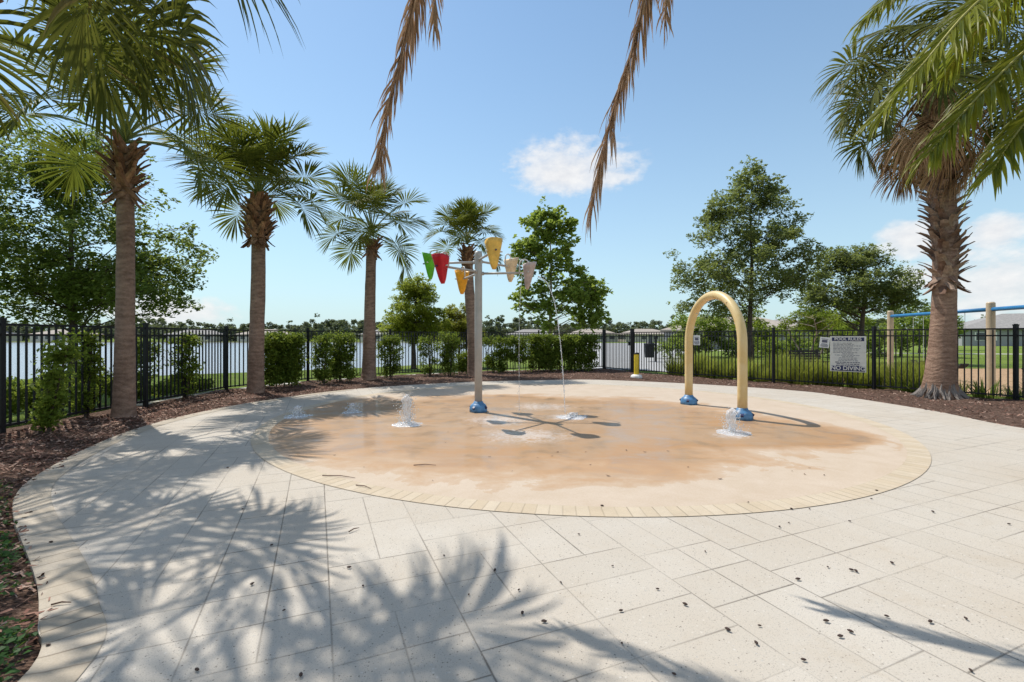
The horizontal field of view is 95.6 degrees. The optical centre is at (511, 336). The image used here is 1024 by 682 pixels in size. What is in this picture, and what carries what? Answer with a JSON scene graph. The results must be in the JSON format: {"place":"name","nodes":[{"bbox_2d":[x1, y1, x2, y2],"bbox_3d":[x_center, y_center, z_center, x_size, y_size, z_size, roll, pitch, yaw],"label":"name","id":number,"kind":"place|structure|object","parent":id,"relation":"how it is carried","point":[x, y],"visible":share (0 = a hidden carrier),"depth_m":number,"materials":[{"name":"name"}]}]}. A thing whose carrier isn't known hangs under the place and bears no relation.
{"place":"outdoors","nodes":[
{"label":"outdoors","id":0,"kind":"place"},
{"bbox_2d":[30,329,98,341],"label":"lake house","id":1,"kind":"structure","parent":0,"point":[45,338],"depth_m":143.47,"materials":[{"name":"paint"}]},
{"bbox_2d":[6,343,544,378],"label":"lake","id":2,"kind":"structure","parent":0,"point":[22,360],"depth_m":38.03,"materials":[{"name":"grey liquid"}]},
{"bbox_2d":[6,342,552,344],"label":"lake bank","id":3,"kind":"structure","parent":0,"point":[203,342],"depth_m":140.68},
{"bbox_2d":[0,0,1023,331],"label":"sky","id":4,"kind":"structure","parent":0,"point":[511,106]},
{"bbox_2d":[6,338,1022,427],"bbox_3d":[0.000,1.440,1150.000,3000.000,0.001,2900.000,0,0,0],"label":"ground","id":5,"kind":"structure","parent":0,"point":[960,359],"depth_m":24.30,"materials":[{"name":"green plant"}]},
{"bbox_2d":[6,331,21,341],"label":"lake house","id":6,"kind":"structure","parent":5,"relation":"on","point":[14,338],"depth_m":150.16,"materials":[{"name":"paint"}]},
{"bbox_2d":[6,369,112,420],"bbox_3d":[-8.510,1.035,7.810,1.147,0.840,3.962,0,0,6],"label":"hedge","id":7,"kind":"object","parent":5,"relation":"on","point":[22,396],"visible":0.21,"depth_m":7.99,"materials":[{"name":"green plant"}]},
{"bbox_2d":[0,110,219,378],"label":"shade tree","id":8,"kind":"object","parent":5,"relation":"on","point":[70,286],"visible":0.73,"depth_m":12.33,"materials":[{"name":"green plant"}]},
{"bbox_2d":[108,377,213,399],"bbox_3d":[-8.109,1.208,10.909,0.906,0.498,2.478,0,0,10],"label":"hedge","id":9,"kind":"object","parent":5,"relation":"on","point":[138,392],"visible":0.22,"depth_m":10.82,"materials":[{"name":"green plant"}]},
{"bbox_2d":[164,330,228,341],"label":"lake house","id":10,"kind":"structure","parent":5,"relation":"on","point":[198,334],"depth_m":144.20,"materials":[{"name":"paint"}]},
{"bbox_2d":[236,329,289,341],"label":"lake house","id":11,"kind":"structure","parent":5,"relation":"on","point":[245,338],"depth_m":143.50,"materials":[{"name":"paint"}]},
{"bbox_2d":[0,317,602,433],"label":"metal fence","id":12,"kind":"object","parent":5,"relation":"on","point":[146,335],"visible":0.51,"depth_m":9.28,"materials":[{"name":"metal"}]},
{"bbox_2d":[136,369,565,405],"bbox_3d":[-3.000,1.392,15.882,16.240,0.001,3.318,0,0,-44],"label":"mow strip","id":13,"kind":"object","parent":5,"relation":"on","point":[210,391],"visible":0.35,"depth_m":11.04,"materials":[{"name":"concrete"}]},
{"bbox_2d":[358,329,410,341],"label":"lake house","id":14,"kind":"structure","parent":5,"relation":"on","point":[379,337],"depth_m":143.42,"materials":[{"name":"paint"}]},
{"bbox_2d":[376,272,453,368],"bbox_3d":[-4.327,-0.713,20.917,3.187,4.306,2.878,0,0,-41],"label":"bald cypress","id":15,"kind":"object","parent":5,"relation":"on","point":[422,299],"visible":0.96,"depth_m":20.60,"materials":[{"name":"green plant"}]},
{"bbox_2d":[439,302,486,360],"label":"bald cypress","id":16,"kind":"object","parent":5,"relation":"on","point":[460,325],"visible":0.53,"depth_m":21.81,"materials":[{"name":"green plant"}]},
{"bbox_2d":[6,313,985,340],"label":"woods","id":17,"kind":"object","parent":5,"relation":"on","point":[344,325],"visible":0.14,"depth_m":155.61,"materials":[{"name":"green plant"}]},
{"bbox_2d":[0,368,1023,681],"bbox_3d":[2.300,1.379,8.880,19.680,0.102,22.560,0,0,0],"label":"mulch bed","id":18,"kind":"object","parent":5,"relation":"on","point":[30,658],"visible":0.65,"depth_m":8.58,"materials":[{"name":"brown wood"}]},
{"bbox_2d":[0,479,38,681],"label":"ground cover","id":19,"kind":"object","parent":18,"relation":"on","point":[10,632],"visible":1,"depth_m":2.14,"materials":[{"name":"green plant"}]},
{"bbox_2d":[26,331,89,433],"bbox_3d":[-6.388,0.671,6.497,0.702,1.507,0.567,0,0,0],"label":"shrub","id":20,"kind":"object","parent":18,"relation":"on","point":[47,407],"visible":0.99,"depth_m":6.43,"materials":[{"name":"green plant"}]},
{"bbox_2d":[64,328,111,417],"bbox_3d":[-7.301,0.632,7.995,0.616,1.580,0.576,0,0,0],"label":"shrub","id":21,"kind":"object","parent":18,"relation":"on","point":[90,341],"visible":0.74,"depth_m":7.92,"materials":[{"name":"green plant"}]},
{"bbox_2d":[0,0,258,417],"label":"sabal palm","id":22,"kind":"object","parent":18,"relation":"on","point":[121,158],"visible":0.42,"depth_m":7.97,"materials":[{"name":"green plant"}]},
{"bbox_2d":[137,336,164,402],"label":"shrub","id":23,"kind":"object","parent":18,"relation":"on","point":[138,359],"visible":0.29,"depth_m":9.81,"materials":[{"name":"green plant"}]},
{"bbox_2d":[0,0,304,165],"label":"fan palm","id":24,"kind":"object","parent":18,"relation":"on","point":[58,16],"visible":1,"depth_m":5.38,"materials":[{"name":"green plant"}]},
{"bbox_2d":[164,332,207,397],"bbox_3d":[-7.285,0.649,10.345,0.823,1.545,0.603,0,0,0],"label":"shrub","id":25,"kind":"object","parent":18,"relation":"on","point":[190,376],"visible":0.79,"depth_m":10.29,"materials":[{"name":"green plant"}]},
{"bbox_2d":[151,110,339,393],"bbox_3d":[-6.367,-2.025,11.458,3.848,6.950,3.851,0,0,0],"label":"sabal palm","id":26,"kind":"object","parent":18,"relation":"on","point":[268,154],"visible":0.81,"depth_m":11.35,"materials":[{"name":"green plant"}]},
{"bbox_2d":[264,330,308,387],"bbox_3d":[-6.324,0.622,12.735,1.007,1.619,1.402,0,0,21],"label":"hedge","id":27,"kind":"object","parent":18,"relation":"on","point":[284,355],"visible":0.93,"depth_m":12.50,"materials":[{"name":"green plant"}]},
{"bbox_2d":[308,331,334,383],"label":"shrub","id":28,"kind":"object","parent":18,"relation":"on","point":[323,373],"visible":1,"depth_m":13.39,"materials":[{"name":"green plant"}]},
{"bbox_2d":[326,330,358,381],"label":"shrub","id":29,"kind":"object","parent":18,"relation":"on","point":[341,365],"visible":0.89,"depth_m":14.07,"materials":[{"name":"green plant"}]},
{"bbox_2d":[313,158,431,379],"bbox_3d":[-4.452,-2.008,14.977,3.961,6.916,4.435,0,0,0],"label":"sabal palm","id":30,"kind":"object","parent":18,"relation":"on","point":[376,197],"visible":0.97,"depth_m":14.79,"materials":[{"name":"green plant"}]},
{"bbox_2d":[376,334,404,377],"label":"shrub","id":31,"kind":"object","parent":18,"relation":"on","point":[388,342],"visible":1,"depth_m":15.47,"materials":[{"name":"green plant"}]},
{"bbox_2d":[417,335,439,375],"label":"shrub","id":32,"kind":"object","parent":18,"relation":"on","point":[429,369],"visible":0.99,"depth_m":16.47,"materials":[{"name":"green plant"}]},
{"bbox_2d":[436,330,461,375],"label":"shrub","id":33,"kind":"object","parent":18,"relation":"on","point":[449,352],"visible":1,"depth_m":16.26,"materials":[{"name":"green plant"}]},
{"bbox_2d":[454,350,467,373],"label":"shrub","id":34,"kind":"object","parent":18,"relation":"on","point":[462,366],"visible":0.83,"depth_m":17.09,"materials":[{"name":"green plant"}]},
{"bbox_2d":[424,196,504,375],"bbox_3d":[-1.735,-1.804,16.812,3.157,6.507,3.139,0,0,0],"label":"sabal palm","id":35,"kind":"object","parent":18,"relation":"on","point":[464,215],"visible":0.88,"depth_m":16.65,"materials":[{"name":"green plant"}]},
{"bbox_2d":[482,334,531,372],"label":"hedge","id":36,"kind":"object","parent":18,"relation":"on","point":[509,353],"visible":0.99,"depth_m":17.83,"materials":[{"name":"green plant"}]},
{"bbox_2d":[526,332,600,371],"bbox_3d":[2.033,0.615,18.619,3.038,1.644,1.062,0,0,-9],"label":"hedge","id":37,"kind":"object","parent":18,"relation":"on","point":[550,358],"visible":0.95,"depth_m":18.42,"materials":[{"name":"green plant"}]},
{"bbox_2d":[631,352,641,378],"bbox_3d":[4.167,0.965,15.542,0.380,0.890,0.380,0,0,0],"label":"bollard","id":38,"kind":"object","parent":18,"relation":"on","point":[636,374],"visible":0.94,"depth_m":15.47,"materials":[{"name":"yellow plastic"}]},
{"bbox_2d":[885,376,921,390],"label":"strap leaf plant","id":39,"kind":"object","parent":18,"relation":"on","point":[899,384],"visible":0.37,"depth_m":11.84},
{"bbox_2d":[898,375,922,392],"bbox_3d":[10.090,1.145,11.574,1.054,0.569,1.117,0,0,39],"label":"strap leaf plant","id":40,"kind":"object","parent":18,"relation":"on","point":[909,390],"visible":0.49,"depth_m":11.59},
{"bbox_2d":[810,0,1023,400],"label":"thick palm","id":41,"kind":"object","parent":18,"relation":"on","point":[943,188],"visible":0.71,"depth_m":10.39,"materials":[{"name":"green plant"}]},
{"bbox_2d":[959,378,973,394],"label":"strap leaf plant","id":42,"kind":"object","parent":18,"relation":"on","point":[962,388],"visible":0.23,"depth_m":10.82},
{"bbox_2d":[960,377,1010,398],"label":"strap leaf plant","id":43,"kind":"object","parent":18,"relation":"on","point":[981,389],"visible":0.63,"depth_m":10.54,"materials":[{"name":"plant"}]},
{"bbox_2d":[997,384,1023,399],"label":"strap leaf plant","id":44,"kind":"object","parent":18,"relation":"on","point":[1011,393],"visible":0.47,"depth_m":10.17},
{"bbox_2d":[366,0,673,241],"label":"queen palm","id":45,"kind":"object","parent":5,"relation":"on","point":[410,29],"visible":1,"depth_m":3.29,"materials":[{"name":"brown plant"}]},
{"bbox_2d":[506,329,555,341],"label":"lake house","id":46,"kind":"structure","parent":5,"relation":"on","point":[529,330],"depth_m":145.42,"materials":[{"name":"paint"}]},
{"bbox_2d":[508,195,613,368],"bbox_3d":[2.213,-2.509,21.299,4.837,7.898,3.245,0,0,0],"label":"maple tree","id":47,"kind":"object","parent":5,"relation":"on","point":[589,295],"visible":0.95,"depth_m":20.92,"materials":[{"name":"green plant"}]},
{"bbox_2d":[602,329,634,372],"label":"metal gate","id":48,"kind":"structure","parent":5,"relation":"on","point":[630,343],"depth_m":18.91,"materials":[{"name":"metal"}]},
{"bbox_2d":[575,343,684,371],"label":"parking lot","id":49,"kind":"structure","parent":5,"relation":"on","point":[648,361],"depth_m":30.86,"materials":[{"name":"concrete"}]},
{"bbox_2d":[654,329,684,358],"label":"bush","id":50,"kind":"object","parent":5,"relation":"on","point":[671,346],"visible":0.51,"depth_m":30.67,"materials":[{"name":"green plant"}]},
{"bbox_2d":[662,355,684,375],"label":"ornamental grass","id":51,"kind":"object","parent":5,"relation":"on","point":[666,360],"depth_m":16.69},
{"bbox_2d":[681,349,715,376],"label":"ornamental grass","id":52,"kind":"object","parent":5,"relation":"on","point":[696,362],"depth_m":16.26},
{"bbox_2d":[667,309,733,353],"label":"bushy tree","id":53,"kind":"object","parent":5,"relation":"on","point":[699,323],"visible":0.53,"depth_m":32.79,"materials":[{"name":"green plant"}]},
{"bbox_2d":[694,355,722,377],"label":"ornamental grass","id":54,"kind":"object","parent":5,"relation":"on","point":[703,369],"depth_m":15.77,"materials":[{"name":"plant"}]},
{"bbox_2d":[697,330,731,351],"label":"bush","id":55,"kind":"object","parent":5,"relation":"on","point":[713,342],"visible":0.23,"depth_m":33.95,"materials":[{"name":"green plant"}]},
{"bbox_2d":[712,357,736,378],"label":"ornamental grass","id":56,"kind":"object","parent":5,"relation":"on","point":[723,371],"depth_m":15.34,"materials":[{"name":"plant"}]},
{"bbox_2d":[660,317,807,349],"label":"house","id":57,"kind":"structure","parent":5,"relation":"on","point":[670,331],"depth_m":54.36,"materials":[{"name":"grey paint"}]},
{"bbox_2d":[722,340,759,356],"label":"bush","id":58,"kind":"object","parent":5,"relation":"on","point":[730,348],"visible":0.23,"depth_m":33.08,"materials":[{"name":"green plant"}]},
{"bbox_2d":[703,302,781,356],"bbox_3d":[16.963,-0.558,34.077,4.908,3.995,4.987,0,0,39],"label":"bushy tree","id":59,"kind":"object","parent":5,"relation":"on","point":[758,327],"visible":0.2,"depth_m":33.33,"materials":[{"name":"green plant"}]},
{"bbox_2d":[662,155,830,362],"bbox_3d":[12.025,-4.033,24.034,7.218,10.947,6.946,0,0,44],"label":"live oak","id":60,"kind":"object","parent":5,"relation":"on","point":[721,275],"visible":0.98,"depth_m":23.50,"materials":[{"name":"green plant"}]},
{"bbox_2d":[751,364,776,381],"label":"ornamental grass","id":61,"kind":"object","parent":5,"relation":"on","point":[763,375],"depth_m":14.39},
{"bbox_2d":[754,337,791,358],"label":"bush","id":62,"kind":"object","parent":5,"relation":"on","point":[763,346],"visible":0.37,"depth_m":29.77,"materials":[{"name":"green plant"}]},
{"bbox_2d":[762,349,797,371],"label":"ornamental grass","id":63,"kind":"object","parent":5,"relation":"on","point":[778,358],"depth_m":15.67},
{"bbox_2d":[768,362,793,383],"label":"ornamental grass","id":64,"kind":"object","parent":5,"relation":"on","point":[784,374],"depth_m":13.89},
{"bbox_2d":[775,331,820,357],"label":"bush","id":65,"kind":"object","parent":5,"relation":"on","point":[797,343],"visible":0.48,"depth_m":27.87,"materials":[{"name":"green plant"}]},
{"bbox_2d":[784,354,826,384],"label":"ornamental grass","id":66,"kind":"object","parent":5,"relation":"on","point":[806,374],"depth_m":13.33,"materials":[{"name":"plant"}]},
{"bbox_2d":[775,303,844,362],"bbox_3d":[12.762,0.004,19.837,2.399,2.901,2.311,0,0,-44],"label":"crape myrtle","id":67,"kind":"object","parent":5,"relation":"on","point":[820,321],"visible":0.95,"depth_m":19.75,"materials":[{"name":"green plant"}]},
{"bbox_2d":[777,311,858,348],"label":"bushy tree","id":68,"kind":"object","parent":5,"relation":"on","point":[841,327],"visible":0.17,"depth_m":32.94,"materials":[{"name":"green plant"}]},
{"bbox_2d":[633,324,1023,399],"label":"metal fence","id":69,"kind":"object","parent":5,"relation":"on","point":[1015,335],"visible":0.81,"depth_m":12.80,"materials":[{"name":"metal"}]},
{"bbox_2d":[693,335,699,344],"bbox_3d":[6.228,0.110,15.648,0.009,0.330,0.240,0,0,-38],"label":"notice sign","id":70,"kind":"object","parent":69,"relation":"attached to","point":[696,339],"visible":1,"depth_m":15.65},
{"bbox_2d":[819,337,829,347],"bbox_3d":[8.624,0.150,12.804,0.009,0.290,0.230,0,6,-44],"label":"notice sign","id":71,"kind":"object","parent":69,"relation":"attached to","point":[824,342],"visible":1,"depth_m":12.80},
{"bbox_2d":[830,336,865,372],"bbox_3d":[8.989,0.455,12.424,0.014,0.950,0.800,0,0,-44],"label":"pool rules sign","id":72,"kind":"object","parent":69,"relation":"attached to","point":[847,353],"visible":1,"depth_m":12.41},
{"bbox_2d":[819,364,846,386],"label":"ornamental grass","id":73,"kind":"object","parent":5,"relation":"on","point":[835,380],"depth_m":13.08,"materials":[{"name":"plant"}]},
{"bbox_2d":[797,304,878,348],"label":"bushy tree","id":74,"kind":"object","parent":5,"relation":"on","point":[869,322],"visible":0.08,"depth_m":35.02,"materials":[{"name":"green plant"}]},
{"bbox_2d":[811,332,866,357],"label":"bush","id":75,"kind":"object","parent":5,"relation":"on","point":[824,350],"visible":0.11,"depth_m":30.08,"materials":[{"name":"green plant"}]},
{"bbox_2d":[795,242,930,334],"bbox_3d":[19.501,-1.927,25.819,5.849,6.735,5.715,0,0,-34],"label":"live oak","id":76,"kind":"object","parent":5,"relation":"on","point":[871,292],"visible":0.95,"depth_m":25.39,"materials":[{"name":"green plant"}]},
{"bbox_2d":[854,329,886,357],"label":"bush","id":77,"kind":"object","parent":5,"relation":"on","point":[870,343],"visible":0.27,"depth_m":31.69,"materials":[{"name":"green plant"}]},
{"bbox_2d":[855,331,894,356],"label":"bush","id":78,"kind":"object","parent":5,"relation":"on","point":[881,351],"visible":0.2,"depth_m":33.84,"materials":[{"name":"green plant"}]},
{"bbox_2d":[867,301,930,356],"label":"bushy tree","id":79,"kind":"object","parent":5,"relation":"on","point":[906,321],"visible":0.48,"depth_m":33.53,"materials":[{"name":"green plant"}]},
{"bbox_2d":[881,309,930,352],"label":"bushy tree","id":80,"kind":"object","parent":5,"relation":"on","point":[885,321],"visible":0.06,"depth_m":41.11,"materials":[{"name":"green plant"}]},
{"bbox_2d":[841,0,1023,211],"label":"feather palm","id":81,"kind":"object","parent":5,"relation":"on","point":[992,89],"visible":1,"depth_m":3.53,"materials":[{"name":"green plant"}]},
{"bbox_2d":[911,315,968,338],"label":"bushy tree","id":82,"kind":"object","parent":5,"relation":"on","point":[960,324],"visible":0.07,"depth_m":49.06,"materials":[{"name":"green plant"}]},
{"bbox_2d":[878,368,1021,396],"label":"playground mulch","id":83,"kind":"object","parent":5,"relation":"on","point":[981,374],"depth_m":16.33,"materials":[{"name":"wood"}]},
{"bbox_2d":[887,302,1023,389],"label":"swing set","id":84,"kind":"object","parent":83,"relation":"on","point":[990,309],"visible":0.77,"depth_m":12.59,"materials":[{"name":"beige paint"}]},
{"bbox_2d":[911,316,923,363],"bbox_3d":[13.463,0.107,15.376,0.200,1.655,0.501,0,0,9],"label":"swing","id":85,"kind":"object","parent":84,"relation":"hanging from","point":[923,339],"visible":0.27,"depth_m":15.13,"materials":[{"name":"black rubber"}]},
{"bbox_2d":[958,313,968,368],"bbox_3d":[13.184,0.107,13.705,0.200,1.655,0.501,0,0,9],"label":"swing","id":86,"kind":"object","parent":84,"relation":"hanging from","point":[961,366],"visible":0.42,"depth_m":13.49,"materials":[{"name":"black rubber"}]},
{"bbox_2d":[13,380,1023,681],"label":"paving","id":87,"kind":"structure","parent":0,"point":[173,540],"depth_m":2.69,"materials":[{"name":"concrete"}]},
{"bbox_2d":[13,389,350,681],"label":"paving edge course","id":88,"kind":"object","parent":87,"relation":"on","point":[73,633],"visible":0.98,"depth_m":2.62,"materials":[{"name":"concrete"}]},
{"bbox_2d":[269,384,906,506],"bbox_3d":[0.961,1.376,8.605,9.718,0.001,9.718,0,0,0],"label":"splash pad","id":89,"kind":"object","parent":87,"relation":"on","point":[649,447],"visible":0.93,"depth_m":5.78,"materials":[{"name":"concrete"}]},
{"bbox_2d":[284,405,310,418],"bbox_3d":[-3.735,1.278,8.023,0.512,0.200,0.456,0,0,0],"label":"water jet","id":90,"kind":"object","parent":89,"relation":"on","point":[296,412],"visible":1,"depth_m":8.00,"materials":[{"name":"white"}]},
{"bbox_2d":[343,403,360,413],"bbox_3d":[-2.910,1.292,8.464,0.364,0.183,0.356,0,0,0],"label":"water jet","id":91,"kind":"object","parent":89,"relation":"on","point":[352,410],"visible":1,"depth_m":8.43,"materials":[{"name":"white"}]},
{"bbox_2d":[392,392,421,426],"bbox_3d":[-1.654,1.122,7.306,0.475,0.510,0.471,0,0,0],"label":"water jet","id":92,"kind":"object","parent":89,"relation":"on","point":[407,422],"visible":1,"depth_m":7.26,"materials":[{"name":"white"}]},
{"bbox_2d":[422,237,536,412],"bbox_3d":[-0.614,-0.151,8.552,2.131,3.054,1.984,0,0,0],"label":"water dumping bucket post","id":93,"kind":"object","parent":89,"relation":"on","point":[439,262],"visible":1,"depth_m":8.49,"materials":[{"name":"metal"}]},
{"bbox_2d":[538,276,566,412],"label":"water stream","id":94,"kind":"structure","parent":89,"relation":"on","point":[560,345],"depth_m":8.36,"materials":[{"name":"white"}]},
{"bbox_2d":[556,412,586,419],"bbox_3d":[1.034,1.333,7.951,0.569,0.100,0.493,0,0,0],"label":"water jet","id":95,"kind":"object","parent":89,"relation":"on","point":[574,415],"visible":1,"depth_m":7.90,"materials":[{"name":"white"}]},
{"bbox_2d":[679,291,754,420],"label":"water arch","id":96,"kind":"structure","parent":89,"relation":"on","point":[730,303],"depth_m":7.94,"materials":[{"name":"beige paint"}]},
{"bbox_2d":[715,407,751,436],"bbox_3d":[3.178,1.187,6.653,0.484,0.391,0.481,0,0,26],"label":"water jet","id":97,"kind":"object","parent":89,"relation":"on","point":[732,425],"visible":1,"depth_m":6.63,"materials":[{"name":"white"}]},
{"bbox_2d":[251,384,930,516],"bbox_3d":[0.961,1.375,8.605,10.118,0.001,10.118,0,0,0],"label":"brick ring","id":98,"kind":"object","parent":87,"relation":"on","point":[915,464],"visible":0.97,"depth_m":4.08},
{"bbox_2d":[565,329,620,341],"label":"lake house","id":99,"kind":"structure","parent":0,"point":[595,330],"depth_m":135.50,"materials":[{"name":"paint"}]},
{"bbox_2d":[620,329,663,341],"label":"lake house","id":100,"kind":"structure","parent":0,"point":[644,334],"depth_m":135.56,"materials":[{"name":"paint"}]},
{"bbox_2d":[644,337,655,361],"bbox_3d":[8.000,0.690,27.000,0.639,1.500,0.639,0,0,42],"label":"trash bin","id":101,"kind":"object","parent":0,"point":[649,349],"visible":0.8,"depth_m":26.78,"materials":[{"name":"black metal"}]},
{"bbox_2d":[731,358,759,380],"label":"ornamental grass","id":102,"kind":"object","parent":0,"point":[749,379],"depth_m":14.87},
{"bbox_2d":[759,356,776,370],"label":"ornamental grass","id":103,"kind":"object","parent":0,"point":[763,366],"depth_m":16.00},
{"bbox_2d":[783,358,814,383],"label":"ornamental grass","id":104,"kind":"object","parent":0,"point":[794,366],"depth_m":13.73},
{"bbox_2d":[787,350,828,362],"bbox_3d":[11.889,0.980,18.674,1.500,0.925,0.540,0,0,-9],"label":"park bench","id":105,"kind":"object","parent":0,"point":[806,354],"visible":0.29,"depth_m":18.87,"materials":[{"name":"green metal"}]},
{"bbox_2d":[806,359,848,385],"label":"ornamental grass","id":106,"kind":"object","parent":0,"point":[820,370],"depth_m":13.25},
{"bbox_2d":[841,363,882,388],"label":"ornamental grass","id":107,"kind":"object","parent":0,"point":[860,380],"depth_m":12.75,"materials":[{"name":"plant"}]},
{"bbox_2d":[856,357,892,388],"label":"ornamental grass","id":108,"kind":"object","parent":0,"point":[877,382],"depth_m":12.81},
{"bbox_2d":[876,357,918,388],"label":"ornamental grass","id":109,"kind":"object","parent":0,"point":[887,378],"depth_m":12.30,"materials":[{"name":"plant"}]},
{"bbox_2d":[887,353,924,390],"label":"ornamental grass","id":110,"kind":"object","parent":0,"point":[910,370],"depth_m":11.76,"materials":[{"name":"plant"}]},
{"bbox_2d":[958,313,1023,345],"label":"house","id":111,"kind":"structure","parent":0,"point":[1005,320],"depth_m":75.23,"materials":[{"name":"grey paint"}]},
{"bbox_2d":[975,332,996,340],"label":"window","id":112,"kind":"structure","parent":111,"relation":"in","point":[981,338],"depth_m":74.86,"materials":[{"name":"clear glass"}]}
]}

